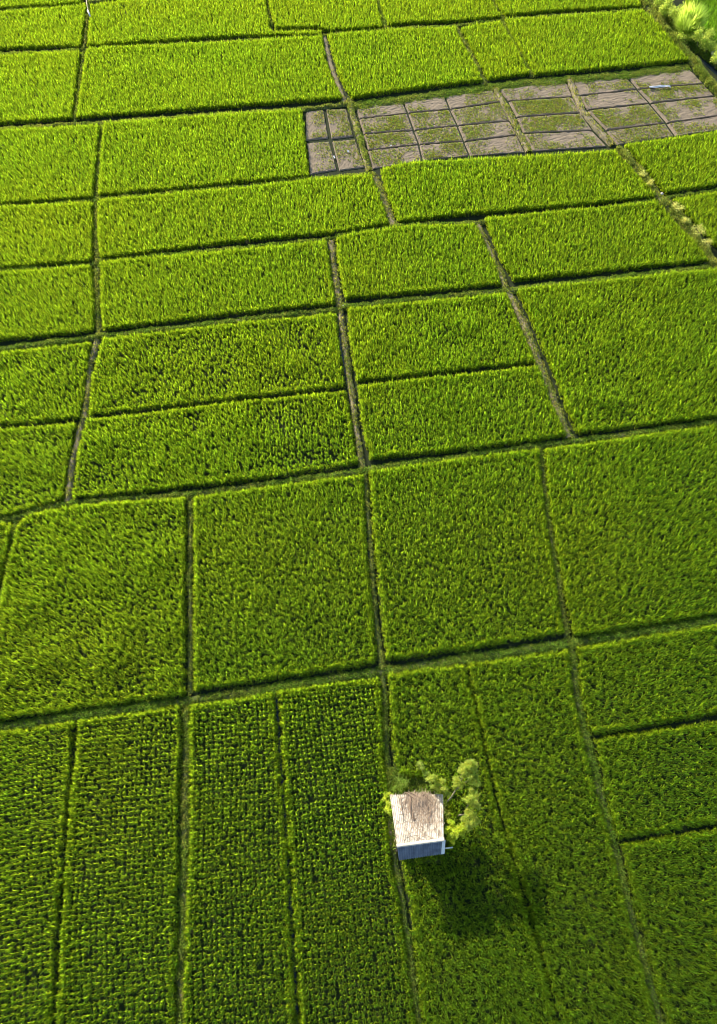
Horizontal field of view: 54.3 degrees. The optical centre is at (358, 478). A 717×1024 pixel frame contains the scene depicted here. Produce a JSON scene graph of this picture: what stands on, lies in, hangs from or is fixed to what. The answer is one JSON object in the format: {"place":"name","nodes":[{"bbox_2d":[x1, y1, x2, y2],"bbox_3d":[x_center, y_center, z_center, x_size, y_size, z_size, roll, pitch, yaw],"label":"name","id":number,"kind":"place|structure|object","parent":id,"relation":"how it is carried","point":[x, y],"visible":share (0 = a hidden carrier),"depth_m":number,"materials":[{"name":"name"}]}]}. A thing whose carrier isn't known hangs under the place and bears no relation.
{"place":"outdoors","nodes":[
{"label":"outdoors","id":0,"kind":"place"},
{"bbox_2d":[275,694,297,1023],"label":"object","id":1,"kind":"structure","parent":0,"point":[283,796],"depth_m":36.93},
{"bbox_2d":[0,0,716,1023],"bbox_3d":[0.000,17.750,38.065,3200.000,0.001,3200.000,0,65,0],"label":"ground","id":2,"kind":"structure","parent":0,"point":[338,768],"depth_m":41.63,"materials":[{"name":"plant"}]},
{"bbox_2d":[0,521,13,584],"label":"rice plot","id":3,"kind":"object","parent":2,"relation":"on","point":[5,540],"visible":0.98,"depth_m":44.14,"materials":[{"name":"green plant"}]},
{"bbox_2d":[0,719,76,1023],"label":"rice plot","id":4,"kind":"object","parent":2,"relation":"on","point":[62,821],"visible":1,"depth_m":36.61,"materials":[{"name":"green plant"}]},
{"bbox_2d":[0,421,77,515],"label":"rice plot","id":5,"kind":"object","parent":2,"relation":"on","point":[65,463],"visible":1,"depth_m":46.43,"materials":[{"name":"green plant"}]},
{"bbox_2d":[0,49,81,125],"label":"rice plot","id":6,"kind":"object","parent":2,"relation":"on","point":[62,55],"visible":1,"depth_m":62.27,"materials":[{"name":"green plant"}]},
{"bbox_2d":[0,0,82,9],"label":"rice plot","id":7,"kind":"object","parent":2,"relation":"on","point":[12,3],"visible":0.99,"depth_m":67.32,"materials":[{"name":"green plant"}]},
{"bbox_2d":[0,2,86,51],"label":"rice plot","id":8,"kind":"object","parent":2,"relation":"on","point":[63,32],"visible":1,"depth_m":65.69,"materials":[{"name":"green plant"}]},
{"bbox_2d":[0,342,92,426],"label":"rice plot","id":9,"kind":"object","parent":2,"relation":"on","point":[53,376],"visible":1,"depth_m":49.08,"materials":[{"name":"green plant"}]},
{"bbox_2d":[0,200,94,269],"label":"rice plot","id":10,"kind":"object","parent":2,"relation":"on","point":[89,207],"visible":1,"depth_m":54.92,"materials":[{"name":"green plant"}]},
{"bbox_2d":[0,264,95,341],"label":"rice plot","id":11,"kind":"object","parent":2,"relation":"on","point":[64,298],"visible":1,"depth_m":52.10,"materials":[{"name":"green plant"}]},
{"bbox_2d":[0,123,100,204],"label":"rice plot","id":12,"kind":"object","parent":2,"relation":"on","point":[33,131],"visible":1,"depth_m":58.21,"materials":[{"name":"green plant"}]},
{"bbox_2d":[64,338,100,501],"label":"earth bank","id":13,"kind":"structure","parent":2,"relation":"on","point":[76,444],"depth_m":47.71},
{"bbox_2d":[0,496,188,720],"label":"rice plot","id":14,"kind":"object","parent":2,"relation":"on","point":[48,708],"visible":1,"depth_m":42.37,"materials":[{"name":"green plant"}]},
{"bbox_2d":[93,128,103,331],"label":"earth bank","id":15,"kind":"structure","parent":2,"relation":"on","point":[99,293],"depth_m":53.79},
{"bbox_2d":[54,703,184,1023],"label":"rice plot","id":16,"kind":"object","parent":2,"relation":"on","point":[65,912],"visible":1,"depth_m":36.41,"materials":[{"name":"green plant"}]},
{"bbox_2d":[0,309,338,352],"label":"earth bank","id":17,"kind":"structure","parent":2,"relation":"on","point":[159,329],"depth_m":51.27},
{"bbox_2d":[2,103,346,130],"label":"earth bank","id":18,"kind":"structure","parent":2,"relation":"on","point":[308,110],"depth_m":61.20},
{"bbox_2d":[176,706,191,1023],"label":"earth bank","id":19,"kind":"structure","parent":2,"relation":"on","point":[184,831],"depth_m":37.09,"materials":[{"name":"plant"}]},
{"bbox_2d":[187,498,193,693],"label":"earth bank","id":20,"kind":"structure","parent":2,"relation":"on","point":[190,687],"depth_m":42.55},
{"bbox_2d":[97,107,309,196],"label":"rice plot","id":21,"kind":"object","parent":2,"relation":"on","point":[156,123],"visible":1,"depth_m":58.80,"materials":[{"name":"green plant"}]},
{"bbox_2d":[87,0,320,46],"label":"rice plot","id":22,"kind":"object","parent":2,"relation":"on","point":[177,17],"visible":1,"depth_m":66.07,"materials":[{"name":"green plant"}]},
{"bbox_2d":[75,33,341,119],"bbox_3d":[-13.455,-36.668,62.990,23.484,0.737,9.617,-5,65,-3],"label":"rice plot","id":23,"kind":"object","parent":2,"relation":"on","point":[206,90],"visible":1,"depth_m":62.80,"materials":[{"name":"green plant"}]},
{"bbox_2d":[72,390,358,498],"bbox_3d":[-9.634,-2.469,47.021,19.062,0.776,6.494,-7,65,-3],"label":"rice plot","id":24,"kind":"object","parent":2,"relation":"on","point":[172,458],"visible":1,"depth_m":47.05,"materials":[{"name":"green plant"}]},
{"bbox_2d":[87,312,345,416],"bbox_3d":[-10.097,-8.409,49.835,18.140,0.696,6.930,-7,65,-3],"label":"rice plot","id":25,"kind":"object","parent":2,"relation":"on","point":[335,341],"visible":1,"depth_m":49.81,"materials":[{"name":"green plant"}]},
{"bbox_2d":[98,238,335,331],"bbox_3d":[-10.777,-14.942,52.871,17.920,0.714,6.834,-7,65,-3],"label":"rice plot","id":26,"kind":"object","parent":2,"relation":"on","point":[103,264],"visible":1,"depth_m":52.84,"materials":[{"name":"green plant"}]},
{"bbox_2d":[181,690,299,1023],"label":"rice plot","id":27,"kind":"object","parent":2,"relation":"on","point":[287,919],"visible":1,"depth_m":36.40,"materials":[{"name":"green plant"}]},
{"bbox_2d":[96,172,388,258],"bbox_3d":[-9.319,-21.332,55.837,23.167,0.740,6.531,-7,65,-3],"label":"rice plot","id":28,"kind":"object","parent":2,"relation":"on","point":[101,233],"visible":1,"depth_m":55.78,"materials":[{"name":"green plant"}]},
{"bbox_2d":[191,473,377,692],"bbox_3d":[-4.543,5.940,43.136,11.640,0.711,13.036,-6,65,-3],"label":"rice plot","id":29,"kind":"object","parent":2,"relation":"on","point":[197,556],"visible":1,"depth_m":43.04,"materials":[{"name":"green plant"}]},
{"bbox_2d":[306,110,327,140],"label":"nursery bed","id":30,"kind":"object","parent":2,"relation":"on","point":[316,129],"visible":1,"depth_m":60.46,"materials":[{"name":"soil"}]},
{"bbox_2d":[307,142,335,174],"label":"nursery bed","id":31,"kind":"object","parent":2,"relation":"on","point":[320,157],"visible":1,"depth_m":58.81,"materials":[{"name":"soil"}]},
{"bbox_2d":[268,0,383,32],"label":"rice plot","id":32,"kind":"object","parent":2,"relation":"on","point":[324,6],"visible":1,"depth_m":66.50,"materials":[{"name":"green plant"}]},
{"bbox_2d":[327,240,341,307],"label":"earth bank","id":33,"kind":"structure","parent":2,"relation":"on","point":[333,266],"depth_m":53.57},
{"bbox_2d":[323,36,345,101],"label":"earth bank","id":34,"kind":"structure","parent":2,"relation":"on","point":[329,58],"depth_m":63.68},
{"bbox_2d":[326,109,352,138],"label":"nursery bed","id":35,"kind":"object","parent":2,"relation":"on","point":[339,124],"visible":1,"depth_m":60.57,"materials":[{"name":"soil"}]},
{"bbox_2d":[275,677,416,1023],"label":"rice plot","id":36,"kind":"object","parent":2,"relation":"on","point":[386,846],"visible":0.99,"depth_m":36.64,"materials":[{"name":"green plant"}]},
{"bbox_2d":[332,140,364,170],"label":"nursery bed","id":37,"kind":"object","parent":2,"relation":"on","point":[350,159],"visible":1,"depth_m":58.94,"materials":[{"name":"soil"}]},
{"bbox_2d":[338,309,365,466],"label":"earth bank","id":38,"kind":"structure","parent":2,"relation":"on","point":[355,427],"depth_m":49.08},
{"bbox_2d":[0,0,716,1023],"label":"bank grass","id":39,"kind":"structure","parent":2,"relation":"on","point":[700,70],"depth_m":47.79,"materials":[{"name":"plant"}]},
{"bbox_2d":[0,617,716,730],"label":"earth bank","id":40,"kind":"structure","parent":2,"relation":"on","point":[314,681],"depth_m":40.79,"materials":[{"name":"plant"}]},
{"bbox_2d":[0,420,716,523],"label":"earth bank","id":41,"kind":"structure","parent":2,"relation":"on","point":[349,473],"depth_m":46.31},
{"bbox_2d":[349,102,370,169],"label":"earth bank","id":42,"kind":"structure","parent":2,"relation":"on","point":[353,123],"depth_m":59.91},
{"bbox_2d":[363,475,384,673],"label":"earth bank","id":43,"kind":"structure","parent":2,"relation":"on","point":[368,514],"depth_m":43.30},
{"bbox_2d":[357,103,406,118],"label":"nursery bed","id":44,"kind":"object","parent":2,"relation":"on","point":[383,110],"visible":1,"depth_m":61.28,"materials":[{"name":"soil"}]},
{"bbox_2d":[373,176,394,225],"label":"earth bank","id":45,"kind":"structure","parent":2,"relation":"on","point":[390,218],"depth_m":56.55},
{"bbox_2d":[359,114,412,133],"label":"nursery bed","id":46,"kind":"object","parent":2,"relation":"on","point":[392,123],"visible":1,"depth_m":60.53,"materials":[{"name":"plant"}]},
{"bbox_2d":[382,791,392,816],"bbox_3d":[1.651,17.203,36.976,0.977,2.458,1.262,0,65,0],"label":"tree","id":47,"kind":"object","parent":2,"relation":"on","point":[388,807],"visible":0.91,"depth_m":36.14,"materials":[{"name":"green plant"}]},
{"bbox_2d":[364,131,417,149],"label":"nursery bed","id":48,"kind":"object","parent":2,"relation":"on","point":[386,140],"visible":1,"depth_m":59.72,"materials":[{"name":"soil"}]},
{"bbox_2d":[368,145,421,168],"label":"nursery bed","id":49,"kind":"object","parent":2,"relation":"on","point":[382,158],"visible":1,"depth_m":58.90,"materials":[{"name":"soil"}]},
{"bbox_2d":[381,676,421,1023],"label":"earth bank","id":50,"kind":"structure","parent":2,"relation":"on","point":[395,856],"depth_m":36.59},
{"bbox_2d":[327,25,483,99],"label":"rice plot","id":51,"kind":"object","parent":2,"relation":"on","point":[410,84],"visible":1,"depth_m":63.74,"materials":[{"name":"green plant"}]},
{"bbox_2d":[335,222,501,301],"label":"rice plot","id":52,"kind":"object","parent":2,"relation":"on","point":[410,269],"visible":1,"depth_m":53.78,"materials":[{"name":"green plant"}]},
{"bbox_2d":[391,767,448,863],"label":"trodden earth","id":53,"kind":"structure","parent":2,"relation":"on","point":[428,860],"depth_m":38.29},
{"bbox_2d":[390,794,452,860],"bbox_3d":[3.208,17.933,36.438,2.858,2.796,3.049,-6,65,-3],"label":"field hut","id":54,"kind":"object","parent":53,"relation":"on","point":[414,847],"visible":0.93,"depth_m":35.16,"materials":[{"name":"grey metal"}]},
{"bbox_2d":[390,790,444,843],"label":"straw litter","id":55,"kind":"object","parent":54,"relation":"on","point":[415,806],"visible":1,"depth_m":35.81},
{"bbox_2d":[405,97,448,112],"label":"nursery bed","id":56,"kind":"object","parent":2,"relation":"on","point":[434,104],"visible":1,"depth_m":61.57,"materials":[{"name":"soil"}]},
{"bbox_2d":[409,109,455,130],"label":"nursery bed","id":57,"kind":"object","parent":2,"relation":"on","point":[429,120],"visible":1,"depth_m":60.77,"materials":[{"name":"plant"}]},
{"bbox_2d":[424,773,450,797],"bbox_3d":[4.199,16.255,37.152,1.707,2.952,0.887,28,68,12],"label":"tree","id":58,"kind":"object","parent":2,"relation":"on","point":[436,785],"visible":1,"depth_m":36.28,"materials":[{"name":"green plant"}]},
{"bbox_2d":[415,126,462,144],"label":"nursery bed","id":59,"kind":"object","parent":2,"relation":"on","point":[449,134],"visible":1,"depth_m":59.92,"materials":[{"name":"soil"}]},
{"bbox_2d":[380,0,501,26],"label":"rice plot","id":60,"kind":"object","parent":2,"relation":"on","point":[462,15],"visible":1,"depth_m":66.71,"materials":[{"name":"green plant"}]},
{"bbox_2d":[347,291,536,382],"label":"rice plot","id":61,"kind":"object","parent":2,"relation":"on","point":[464,300],"visible":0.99,"depth_m":50.75,"materials":[{"name":"green plant"}]},
{"bbox_2d":[420,142,467,160],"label":"nursery bed","id":62,"kind":"object","parent":2,"relation":"on","point":[441,151],"visible":0.99,"depth_m":59.16,"materials":[{"name":"soil"}]},
{"bbox_2d":[444,819,470,844],"bbox_3d":[5.025,18.261,36.264,1.483,2.859,1.311,0,65,0],"label":"tree","id":63,"kind":"object","parent":2,"relation":"on","point":[453,831],"visible":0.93,"depth_m":35.38,"materials":[{"name":"green plant"}]},
{"bbox_2d":[357,364,567,460],"bbox_3d":[6.965,-4.721,48.108,13.929,0.710,6.334,-7,65,-3],"label":"rice plot","id":64,"kind":"object","parent":2,"relation":"on","point":[428,382],"visible":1,"depth_m":48.08,"materials":[{"name":"green plant"}]},
{"bbox_2d":[447,759,480,801],"bbox_3d":[5.478,15.915,36.811,1.585,3.869,2.129,0,65,0],"label":"tree","id":65,"kind":"object","parent":2,"relation":"on","point":[465,769],"visible":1,"depth_m":35.61,"materials":[{"name":"green plant"}]},
{"bbox_2d":[368,446,564,661],"bbox_3d":[6.488,4.257,43.916,11.834,0.720,14.241,0,65,0],"label":"rice plot","id":66,"kind":"object","parent":2,"relation":"on","point":[550,563],"visible":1,"depth_m":43.81,"materials":[{"name":"green plant"}]},
{"bbox_2d":[457,786,481,832],"bbox_3d":[5.664,17.144,36.322,1.145,3.698,2.225,0,65,0],"label":"tree","id":67,"kind":"object","parent":2,"relation":"on","point":[472,801],"visible":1,"depth_m":35.13,"materials":[{"name":"green plant"}]},
{"bbox_2d":[446,91,499,108],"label":"nursery bed","id":68,"kind":"object","parent":2,"relation":"on","point":[469,100],"visible":1,"depth_m":61.87,"materials":[{"name":"soil"}]},
{"bbox_2d":[387,663,559,1023],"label":"rice plot","id":69,"kind":"object","parent":2,"relation":"on","point":[421,975],"visible":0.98,"depth_m":35.98,"materials":[{"name":"green plant"}]},
{"bbox_2d":[451,102,508,125],"bbox_3d":[10.589,-31.792,61.062,4.704,0.229,2.385,-11,65,-5],"label":"nursery bed","id":70,"kind":"object","parent":2,"relation":"on","point":[489,113],"visible":1,"depth_m":61.04,"materials":[{"name":"soil"}]},
{"bbox_2d":[458,122,515,141],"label":"nursery bed","id":71,"kind":"object","parent":2,"relation":"on","point":[473,132],"visible":1,"depth_m":60.18,"materials":[{"name":"soil"}]},
{"bbox_2d":[465,136,523,155],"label":"nursery bed","id":72,"kind":"object","parent":2,"relation":"on","point":[505,145],"visible":1,"depth_m":59.41,"materials":[{"name":"soil"}]},
{"bbox_2d":[460,19,529,80],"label":"rice plot","id":73,"kind":"object","parent":2,"relation":"on","point":[495,50],"visible":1,"depth_m":64.28,"materials":[{"name":"green plant"}]},
{"bbox_2d":[493,88,530,151],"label":"earth bank","id":74,"kind":"structure","parent":2,"relation":"on","point":[500,98],"depth_m":60.74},
{"bbox_2d":[380,149,655,222],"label":"rice plot","id":75,"kind":"object","parent":2,"relation":"on","point":[516,206],"visible":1,"depth_m":57.17,"materials":[{"name":"green plant"}]},
{"bbox_2d":[353,66,688,110],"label":"earth bank","id":76,"kind":"structure","parent":2,"relation":"on","point":[463,91],"depth_m":62.62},
{"bbox_2d":[332,190,714,239],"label":"earth bank","id":77,"kind":"structure","parent":2,"relation":"on","point":[535,218],"depth_m":55.87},
{"bbox_2d":[477,224,571,438],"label":"earth bank","id":78,"kind":"structure","parent":2,"relation":"on","point":[521,321],"depth_m":51.02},
{"bbox_2d":[343,266,709,310],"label":"earth bank","id":79,"kind":"structure","parent":2,"relation":"on","point":[491,291],"depth_m":52.74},
{"bbox_2d":[500,82,571,100],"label":"nursery bed","id":80,"kind":"object","parent":2,"relation":"on","point":[541,91],"visible":1,"depth_m":62.29,"materials":[{"name":"soil"}]},
{"bbox_2d":[509,97,579,116],"bbox_3d":[16.357,-32.732,61.500,6.066,0.231,2.013,-5,65,-2],"label":"nursery bed","id":81,"kind":"object","parent":2,"relation":"on","point":[542,107],"visible":1,"depth_m":61.43,"materials":[{"name":"plant"}]},
{"bbox_2d":[539,450,569,641],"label":"earth bank","id":82,"kind":"structure","parent":2,"relation":"on","point":[551,541],"depth_m":44.15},
{"bbox_2d":[517,113,591,133],"bbox_3d":[16.973,-30.782,60.591,6.253,0.229,2.166,-5,65,-2],"label":"nursery bed","id":83,"kind":"object","parent":2,"relation":"on","point":[558,123],"visible":1,"depth_m":60.55,"materials":[{"name":"plant"}]},
{"bbox_2d":[466,647,657,1023],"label":"rice plot","id":84,"kind":"object","parent":2,"relation":"on","point":[609,853],"visible":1,"depth_m":37.10,"materials":[{"name":"green plant"}]},
{"bbox_2d":[524,131,605,151],"bbox_3d":[17.646,-28.968,59.748,6.856,0.226,2.160,-5,65,-2],"label":"nursery bed","id":85,"kind":"object","parent":2,"relation":"on","point":[538,142],"visible":1,"depth_m":59.67,"materials":[{"name":"soil"}]},
{"bbox_2d":[495,0,641,17],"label":"rice plot","id":86,"kind":"object","parent":2,"relation":"on","point":[524,8],"visible":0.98,"depth_m":67.13,"materials":[{"name":"green plant"}]},
{"bbox_2d":[567,79,614,145],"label":"earth bank","id":87,"kind":"structure","parent":2,"relation":"on","point":[594,128],"depth_m":60.79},
{"bbox_2d":[484,198,708,282],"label":"rice plot","id":88,"kind":"object","parent":2,"relation":"on","point":[509,266],"visible":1,"depth_m":54.59,"materials":[{"name":"green plant"}]},
{"bbox_2d":[504,7,690,76],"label":"rice plot","id":89,"kind":"object","parent":2,"relation":"on","point":[624,17],"visible":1,"depth_m":64.79,"materials":[{"name":"green plant"}]},
{"bbox_2d":[574,78,634,95],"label":"nursery bed","id":90,"kind":"object","parent":2,"relation":"on","point":[600,86],"visible":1,"depth_m":62.60,"materials":[{"name":"soil"}]},
{"bbox_2d":[580,90,647,109],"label":"nursery bed","id":91,"kind":"object","parent":2,"relation":"on","point":[617,99],"visible":1,"depth_m":61.86,"materials":[{"name":"soil"}]},
{"bbox_2d":[568,648,663,1023],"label":"earth bank","id":92,"kind":"structure","parent":2,"relation":"on","point":[616,852],"depth_m":37.06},
{"bbox_2d":[516,266,716,435],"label":"rice plot","id":93,"kind":"object","parent":2,"relation":"on","point":[671,274],"visible":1,"depth_m":50.49,"materials":[{"name":"green plant"}]},
{"bbox_2d":[588,104,663,130],"bbox_3d":[23.339,-31.623,60.983,6.236,0.230,2.668,-9,65,-4],"label":"nursery bed","id":94,"kind":"object","parent":2,"relation":"on","point":[625,117],"visible":1,"depth_m":60.90,"materials":[{"name":"plant"}]},
{"bbox_2d":[543,423,716,636],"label":"rice plot","id":95,"kind":"object","parent":2,"relation":"on","point":[551,493],"visible":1,"depth_m":44.60,"materials":[{"name":"green plant"}]},
{"bbox_2d":[607,124,672,144],"bbox_3d":[24.209,-29.702,60.087,5.512,0.230,1.792,-11,65,-5],"label":"nursery bed","id":96,"kind":"object","parent":2,"relation":"on","point":[631,135],"visible":0.99,"depth_m":60.03,"materials":[{"name":"plant"}]},
{"bbox_2d":[575,623,716,735],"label":"rice plot","id":97,"kind":"object","parent":2,"relation":"on","point":[663,719],"visible":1,"depth_m":40.56,"materials":[{"name":"green plant"}]},
{"bbox_2d":[593,720,716,840],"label":"rice plot","id":98,"kind":"object","parent":2,"relation":"on","point":[680,730],"visible":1,"depth_m":38.30,"materials":[{"name":"green plant"}]},
{"bbox_2d":[629,69,702,88],"bbox_3d":[27.621,-36.063,63.054,6.581,0.228,2.085,-7,65,-3],"label":"nursery bed","id":99,"kind":"object","parent":2,"relation":"on","point":[683,78],"visible":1,"depth_m":63.02,"materials":[{"name":"soil"}]},
{"bbox_2d":[619,825,716,1023],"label":"rice plot","id":100,"kind":"object","parent":2,"relation":"on","point":[632,876],"visible":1,"depth_m":35.64,"materials":[{"name":"green plant"}]},
{"bbox_2d":[658,0,677,18],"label":"shrub","id":101,"kind":"object","parent":2,"relation":"on","point":[664,8],"visible":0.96,"depth_m":65.80,"materials":[{"name":"green plant"}]},
{"bbox_2d":[624,129,716,195],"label":"rice plot","id":102,"kind":"object","parent":2,"relation":"on","point":[668,168],"visible":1,"depth_m":58.34,"materials":[{"name":"green plant"}]},
{"bbox_2d":[638,84,712,102],"bbox_3d":[28.322,-34.322,62.242,6.584,0.230,1.804,-6,65,-3],"label":"nursery bed","id":103,"kind":"object","parent":2,"relation":"on","point":[665,94],"visible":1,"depth_m":62.23,"materials":[{"name":"soil"}]},
{"bbox_2d":[651,97,716,122],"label":"nursery bed","id":104,"kind":"object","parent":2,"relation":"on","point":[682,110],"visible":1,"depth_m":61.35,"materials":[{"name":"soil"}]},
{"bbox_2d":[663,13,712,65],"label":"earth bank","id":105,"kind":"structure","parent":2,"relation":"on","point":[687,44],"depth_m":64.69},
{"bbox_2d":[671,0,709,34],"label":"tall grass clump","id":106,"kind":"object","parent":105,"relation":"on","point":[689,18],"visible":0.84,"depth_m":64.27,"materials":[{"name":"green plant"}]},
{"bbox_2d":[667,117,716,135],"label":"nursery bed","id":107,"kind":"object","parent":2,"relation":"on","point":[693,126],"visible":1,"depth_m":60.43,"materials":[{"name":"soil"}]},
{"bbox_2d":[672,191,716,247],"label":"rice plot","id":108,"kind":"object","parent":2,"relation":"on","point":[697,199],"visible":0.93,"depth_m":55.99,"materials":[{"name":"green plant"}]},
{"bbox_2d":[685,0,716,45],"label":"rice plot","id":109,"kind":"object","parent":2,"relation":"on","point":[711,5],"visible":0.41,"depth_m":66.36,"materials":[{"name":"green plant"}]},
{"bbox_2d":[692,26,715,48],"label":"shrub","id":110,"kind":"object","parent":2,"relation":"on","point":[698,33],"visible":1,"depth_m":63.42,"materials":[{"name":"green plant"}]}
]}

